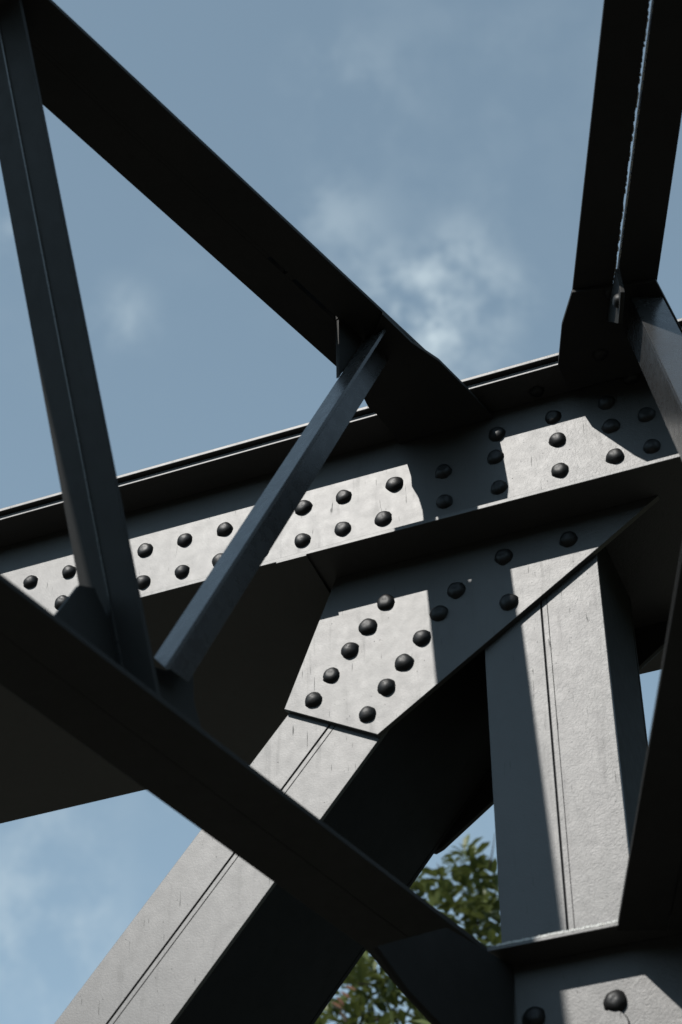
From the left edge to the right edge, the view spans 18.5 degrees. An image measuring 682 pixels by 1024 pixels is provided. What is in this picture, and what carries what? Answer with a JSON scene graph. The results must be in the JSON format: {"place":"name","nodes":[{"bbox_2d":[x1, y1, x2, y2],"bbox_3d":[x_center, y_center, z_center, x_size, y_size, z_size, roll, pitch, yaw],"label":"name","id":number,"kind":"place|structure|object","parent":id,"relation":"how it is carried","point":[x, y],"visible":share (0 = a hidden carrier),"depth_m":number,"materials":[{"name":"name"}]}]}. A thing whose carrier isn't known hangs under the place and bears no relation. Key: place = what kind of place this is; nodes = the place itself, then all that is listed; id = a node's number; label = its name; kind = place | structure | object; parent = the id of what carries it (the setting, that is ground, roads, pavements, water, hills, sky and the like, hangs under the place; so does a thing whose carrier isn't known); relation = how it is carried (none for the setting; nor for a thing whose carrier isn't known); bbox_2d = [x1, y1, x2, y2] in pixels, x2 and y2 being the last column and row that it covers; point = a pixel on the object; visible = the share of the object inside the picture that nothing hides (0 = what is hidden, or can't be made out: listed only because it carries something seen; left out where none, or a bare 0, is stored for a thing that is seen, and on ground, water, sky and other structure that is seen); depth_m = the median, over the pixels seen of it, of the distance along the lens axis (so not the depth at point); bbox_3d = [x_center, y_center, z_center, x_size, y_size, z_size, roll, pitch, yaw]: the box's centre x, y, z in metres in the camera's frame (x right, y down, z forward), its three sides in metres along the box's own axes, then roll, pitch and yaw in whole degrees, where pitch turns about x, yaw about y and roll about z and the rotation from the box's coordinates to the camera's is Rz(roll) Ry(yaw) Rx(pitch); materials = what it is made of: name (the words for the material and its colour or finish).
{"place":"outdoors","nodes":[
{"label":"outdoors","id":0,"kind":"place"},
{"bbox_2d":[0,0,681,1023],"label":"sky","id":1,"kind":"structure","parent":0,"point":[434,152],"materials":[{"name":"blue"}]},
{"bbox_3d":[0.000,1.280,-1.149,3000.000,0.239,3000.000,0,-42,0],"label":"ground","id":2,"kind":"structure","parent":0,"visible":0},
{"bbox_2d":[314,834,501,1023],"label":"tree","id":3,"kind":"object","parent":2,"relation":"on","point":[480,908],"visible":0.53,"depth_m":10.16,"materials":[{"name":"green plant"}]},
{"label":"footing","id":4,"kind":"object","parent":2,"relation":"on","visible":0},
{"bbox_2d":[54,649,491,1023],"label":"slanting leg","id":5,"kind":"object","parent":4,"relation":"on","point":[215,932],"visible":0.62,"depth_m":4.51,"materials":[{"name":"grey paint"}]},
{"bbox_2d":[0,318,681,823],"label":"truss chord","id":6,"kind":"object","parent":5,"relation":"on","point":[544,446],"visible":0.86,"depth_m":4.99,"materials":[{"name":"grey paint"}]},
{"bbox_2d":[364,313,492,443],"bbox_3d":[0.145,-0.300,4.925,0.234,0.010,0.427,-25,-48,25],"label":"lateral gusset","id":7,"kind":"object","parent":6,"relation":"attached to","point":[416,391],"visible":0.83,"depth_m":4.94,"materials":[{"name":"grey paint"}]},
{"bbox_2d":[0,0,422,370],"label":"lateral bar","id":8,"kind":"object","parent":7,"relation":"attached to","point":[104,104],"visible":0.68,"depth_m":4.49,"materials":[{"name":"grey paint"}]},
{"bbox_2d":[154,328,388,681],"bbox_3d":[-0.093,-0.047,4.192,0.062,1.366,0.719,-28,-49,28],"label":"angle bar","id":9,"kind":"object","parent":8,"relation":"attached to","point":[188,642],"visible":1,"depth_m":4.08,"materials":[{"name":"grey paint"}]},
{"bbox_2d":[336,319,361,378],"bbox_3d":[0.022,-0.364,4.765,0.008,0.245,0.098,-28,-49,28],"label":"node plate","id":10,"kind":"object","parent":8,"relation":"attached to","point":[348,341],"visible":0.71,"depth_m":4.75,"materials":[{"name":"grey paint"}]},
{"bbox_2d":[558,279,681,388],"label":"lateral gusset","id":11,"kind":"object","parent":6,"relation":"attached to","point":[595,347],"visible":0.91,"depth_m":4.81,"materials":[{"name":"grey paint"}]},
{"bbox_2d":[572,0,681,289],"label":"lateral bar","id":12,"kind":"object","parent":11,"relation":"attached to","point":[622,40],"visible":0.81,"depth_m":4.40,"materials":[{"name":"grey paint"}]},
{"bbox_2d":[607,269,624,323],"bbox_3d":[0.601,-0.446,4.637,0.020,0.153,0.208,0,-42,0],"label":"node plate","id":13,"kind":"object","parent":12,"relation":"attached to","point":[615,310],"visible":1,"depth_m":4.57,"materials":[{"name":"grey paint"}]},
{"bbox_2d":[625,297,681,459],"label":"angle bar","id":14,"kind":"object","parent":11,"relation":"attached to","point":[653,334],"visible":1,"depth_m":4.39,"materials":[{"name":"grey paint"}]},
{"bbox_2d":[434,621,668,853],"bbox_3d":[0.451,0.533,4.899,1.003,0.498,0.014,-15,-44,16],"label":"gusset plate","id":15,"kind":"object","parent":5,"relation":"attached to","point":[650,641],"visible":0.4,"depth_m":4.86,"materials":[{"name":"grey paint"}]},
{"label":"footing","id":16,"kind":"object","parent":2,"relation":"on","visible":0},
{"bbox_2d":[485,546,647,942],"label":"steel column","id":17,"kind":"structure","parent":16,"relation":"on","point":[568,737],"depth_m":4.33,"materials":[{"name":"grey metal"}]},
{"bbox_2d":[285,496,658,737],"bbox_3d":[0.287,0.247,4.602,0.890,0.469,0.030,-15,-44,16],"label":"gusset plate","id":18,"kind":"object","parent":17,"relation":"attached to","point":[391,646],"visible":1,"depth_m":4.65,"materials":[{"name":"grey paint"}]},
{"bbox_2d":[487,914,681,1023],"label":"chord","id":19,"kind":"object","parent":17,"relation":"attached to","point":[608,972],"visible":0.97,"depth_m":3.92,"materials":[{"name":"grey paint"}]},
{"bbox_2d":[0,574,486,957],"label":"lateral bar","id":20,"kind":"object","parent":19,"relation":"attached to","point":[54,669],"visible":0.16,"depth_m":3.53,"materials":[{"name":"grey paint"}]},
{"bbox_2d":[0,0,160,696],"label":"double angle bar","id":21,"kind":"object","parent":20,"relation":"on","point":[98,533],"visible":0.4,"depth_m":3.81,"materials":[{"name":"grey paint"}]},
{"bbox_2d":[54,585,200,727],"bbox_3d":[-0.372,0.288,3.569,0.031,0.276,0.417,-29,-49,28],"label":"node plate","id":22,"kind":"object","parent":20,"relation":"attached to","point":[82,612],"visible":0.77,"depth_m":3.57,"materials":[{"name":"grey paint"}]},
{"bbox_2d":[365,913,486,1023],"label":"lateral gusset","id":23,"kind":"object","parent":19,"relation":"attached to","point":[382,966],"visible":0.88,"depth_m":4.06,"materials":[{"name":"grey paint"}]},
{"bbox_2d":[373,928,512,1023],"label":"stiffener plate","id":24,"kind":"object","parent":19,"relation":"attached to","point":[445,976],"visible":1,"depth_m":3.78,"materials":[{"name":"paint"}]},
{"bbox_2d":[617,549,681,930],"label":"lateral bar","id":25,"kind":"object","parent":19,"relation":"attached to","point":[651,899],"visible":1,"depth_m":3.62,"materials":[{"name":"grey paint"}]}
]}

